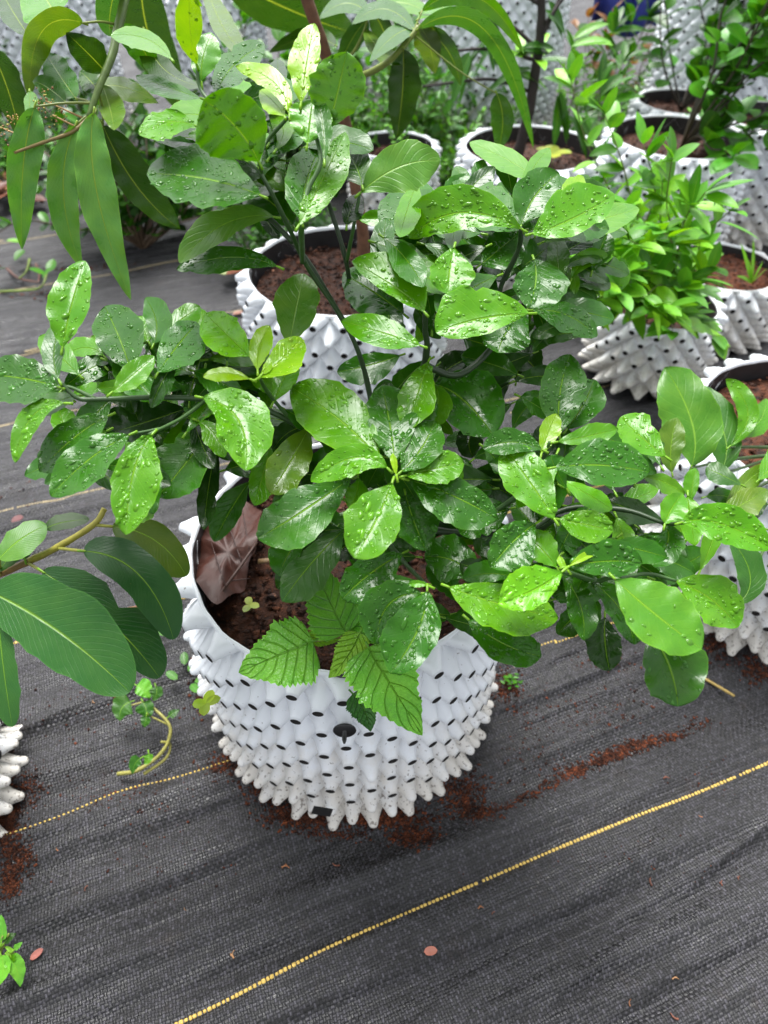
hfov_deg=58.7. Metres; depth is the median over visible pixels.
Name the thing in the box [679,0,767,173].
dense bush
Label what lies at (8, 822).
spilled soil
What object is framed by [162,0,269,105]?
planter pot
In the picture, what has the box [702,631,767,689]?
spilled soil
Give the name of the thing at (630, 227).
feathery weed
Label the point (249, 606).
seedling
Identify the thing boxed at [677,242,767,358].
planter pot
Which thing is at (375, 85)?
feathery weed
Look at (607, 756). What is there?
spilled soil
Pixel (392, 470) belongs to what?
citrus bush
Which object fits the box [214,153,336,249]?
feathery weed
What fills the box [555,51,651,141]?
feathery weed
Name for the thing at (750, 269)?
grass tuft
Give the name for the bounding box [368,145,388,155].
potting soil
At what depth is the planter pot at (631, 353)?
1.59 m
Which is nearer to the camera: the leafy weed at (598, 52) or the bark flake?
the bark flake
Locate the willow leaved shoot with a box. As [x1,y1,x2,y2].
[531,0,665,140]
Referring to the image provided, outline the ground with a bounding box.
[0,0,767,1023]
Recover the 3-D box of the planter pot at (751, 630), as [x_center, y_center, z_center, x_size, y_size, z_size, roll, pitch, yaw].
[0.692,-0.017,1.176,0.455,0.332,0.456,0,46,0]
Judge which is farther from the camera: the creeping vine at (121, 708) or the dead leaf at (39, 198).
the dead leaf at (39, 198)
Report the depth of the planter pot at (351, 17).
2.91 m
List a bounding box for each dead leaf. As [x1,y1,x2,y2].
[0,181,6,188]
[0,186,6,197]
[0,192,46,200]
[11,515,22,521]
[30,948,42,959]
[196,502,261,606]
[226,269,243,273]
[424,946,436,955]
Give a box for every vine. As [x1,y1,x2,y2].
[0,238,55,292]
[112,678,178,775]
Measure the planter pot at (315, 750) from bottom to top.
0.367 m
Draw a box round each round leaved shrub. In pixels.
[0,61,248,248]
[192,2,381,169]
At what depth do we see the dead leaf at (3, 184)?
2.42 m
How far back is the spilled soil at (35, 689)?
1.01 m
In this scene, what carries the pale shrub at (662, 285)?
on the potting soil at (676, 325)
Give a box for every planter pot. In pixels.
[0,0,132,151]
[0,718,28,836]
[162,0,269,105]
[176,443,507,830]
[235,224,446,443]
[277,0,388,123]
[347,130,441,226]
[419,0,571,155]
[454,125,609,303]
[578,296,728,399]
[598,114,761,241]
[625,88,706,117]
[639,354,767,663]
[641,0,767,100]
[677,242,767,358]
[724,100,767,250]
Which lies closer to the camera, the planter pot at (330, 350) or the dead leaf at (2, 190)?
the planter pot at (330, 350)
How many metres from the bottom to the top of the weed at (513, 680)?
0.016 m
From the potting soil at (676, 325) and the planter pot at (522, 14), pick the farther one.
the planter pot at (522, 14)
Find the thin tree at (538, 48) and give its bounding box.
[422,0,612,157]
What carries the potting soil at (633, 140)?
in the planter pot at (632, 157)
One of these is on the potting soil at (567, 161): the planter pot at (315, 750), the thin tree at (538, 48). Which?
the thin tree at (538, 48)
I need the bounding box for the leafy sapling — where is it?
[637,0,751,111]
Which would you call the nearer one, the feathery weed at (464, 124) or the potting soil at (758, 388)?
the potting soil at (758, 388)
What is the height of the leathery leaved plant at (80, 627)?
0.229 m
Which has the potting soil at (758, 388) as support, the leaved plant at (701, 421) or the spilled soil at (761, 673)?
the leaved plant at (701, 421)
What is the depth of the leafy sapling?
2.22 m
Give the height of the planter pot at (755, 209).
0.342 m
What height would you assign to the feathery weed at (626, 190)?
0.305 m
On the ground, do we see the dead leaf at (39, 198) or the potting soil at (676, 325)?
the dead leaf at (39, 198)
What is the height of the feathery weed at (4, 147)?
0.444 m
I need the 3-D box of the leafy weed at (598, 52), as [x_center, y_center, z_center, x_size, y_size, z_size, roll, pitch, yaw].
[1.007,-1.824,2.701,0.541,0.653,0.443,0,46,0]
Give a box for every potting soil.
[205,477,480,669]
[256,243,403,315]
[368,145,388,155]
[473,138,589,170]
[621,131,739,158]
[622,308,683,328]
[647,100,701,113]
[696,252,767,290]
[718,379,767,479]
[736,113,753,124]
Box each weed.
[0,38,101,180]
[0,915,25,985]
[158,631,198,692]
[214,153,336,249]
[239,573,422,734]
[308,21,457,140]
[338,15,509,147]
[350,85,486,187]
[359,14,440,130]
[374,73,546,167]
[500,673,522,688]
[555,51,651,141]
[571,0,697,117]
[595,221,643,294]
[604,178,627,199]
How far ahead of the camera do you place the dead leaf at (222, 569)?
0.86 m
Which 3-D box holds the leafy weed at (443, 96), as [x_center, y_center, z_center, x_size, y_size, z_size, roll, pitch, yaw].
[0.135,-1.377,2.341,0.751,0.550,0.431,-9,47,-9]
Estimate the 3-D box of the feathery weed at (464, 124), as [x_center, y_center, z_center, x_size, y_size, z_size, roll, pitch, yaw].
[0.280,-1.461,2.590,0.648,0.313,0.634,0,46,0]
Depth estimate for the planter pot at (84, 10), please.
2.60 m
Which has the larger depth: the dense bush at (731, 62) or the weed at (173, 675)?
the dense bush at (731, 62)
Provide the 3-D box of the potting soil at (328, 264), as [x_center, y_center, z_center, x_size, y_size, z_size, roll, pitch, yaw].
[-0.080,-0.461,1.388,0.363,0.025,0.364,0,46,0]
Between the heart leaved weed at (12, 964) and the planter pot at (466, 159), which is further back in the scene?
the planter pot at (466, 159)
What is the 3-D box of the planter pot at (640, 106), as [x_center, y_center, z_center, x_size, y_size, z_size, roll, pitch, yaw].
[1.020,-1.294,2.430,0.372,0.302,0.375,0,46,0]
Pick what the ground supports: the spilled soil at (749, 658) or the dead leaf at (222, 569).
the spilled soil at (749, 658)
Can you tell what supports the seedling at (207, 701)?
in the planter pot at (315, 750)
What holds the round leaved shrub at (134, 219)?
on the ground
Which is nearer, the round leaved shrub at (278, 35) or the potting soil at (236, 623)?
the potting soil at (236, 623)
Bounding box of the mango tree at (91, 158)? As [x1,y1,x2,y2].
[0,0,533,299]
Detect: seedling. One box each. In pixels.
[192,690,220,715]
[242,597,258,611]
[536,145,571,164]
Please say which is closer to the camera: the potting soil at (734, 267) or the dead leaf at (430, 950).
the dead leaf at (430, 950)
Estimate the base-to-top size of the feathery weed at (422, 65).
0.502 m
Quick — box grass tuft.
[738,239,764,282]
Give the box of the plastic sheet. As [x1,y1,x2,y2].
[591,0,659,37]
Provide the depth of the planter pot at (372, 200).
2.18 m
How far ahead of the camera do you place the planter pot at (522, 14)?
2.53 m
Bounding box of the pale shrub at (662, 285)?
[552,51,757,359]
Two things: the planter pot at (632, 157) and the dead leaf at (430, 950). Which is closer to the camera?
the dead leaf at (430, 950)
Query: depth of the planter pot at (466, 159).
1.92 m
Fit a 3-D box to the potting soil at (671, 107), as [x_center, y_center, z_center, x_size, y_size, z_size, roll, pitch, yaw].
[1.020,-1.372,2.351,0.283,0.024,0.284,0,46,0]
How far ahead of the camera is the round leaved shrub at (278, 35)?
2.22 m
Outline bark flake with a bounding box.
[258,558,269,563]
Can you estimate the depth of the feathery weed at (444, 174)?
2.28 m
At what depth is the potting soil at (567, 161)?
1.89 m
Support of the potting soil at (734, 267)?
in the planter pot at (746, 313)
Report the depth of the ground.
0.94 m
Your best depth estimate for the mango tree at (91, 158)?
0.82 m
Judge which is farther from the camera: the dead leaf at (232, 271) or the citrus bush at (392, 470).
the dead leaf at (232, 271)
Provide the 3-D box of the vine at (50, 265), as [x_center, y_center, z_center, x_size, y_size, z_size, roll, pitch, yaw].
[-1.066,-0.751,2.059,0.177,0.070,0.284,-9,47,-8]
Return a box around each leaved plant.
[0,507,189,726]
[657,366,767,603]
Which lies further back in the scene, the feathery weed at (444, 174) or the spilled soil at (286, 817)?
the feathery weed at (444, 174)
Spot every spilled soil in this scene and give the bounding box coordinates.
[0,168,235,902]
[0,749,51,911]
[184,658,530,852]
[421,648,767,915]
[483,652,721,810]
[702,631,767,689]
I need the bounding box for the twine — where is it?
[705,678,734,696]
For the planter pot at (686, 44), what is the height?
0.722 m
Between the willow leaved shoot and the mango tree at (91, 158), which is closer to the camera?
the mango tree at (91, 158)
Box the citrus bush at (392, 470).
[0,0,767,706]
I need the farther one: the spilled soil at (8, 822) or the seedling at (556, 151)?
the seedling at (556, 151)
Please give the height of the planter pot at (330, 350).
0.362 m
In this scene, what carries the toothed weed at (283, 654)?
on the potting soil at (236, 623)
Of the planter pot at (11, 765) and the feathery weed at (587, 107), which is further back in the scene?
the feathery weed at (587, 107)
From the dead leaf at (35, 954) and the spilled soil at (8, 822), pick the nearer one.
the dead leaf at (35, 954)
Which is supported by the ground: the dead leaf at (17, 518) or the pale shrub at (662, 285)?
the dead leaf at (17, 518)

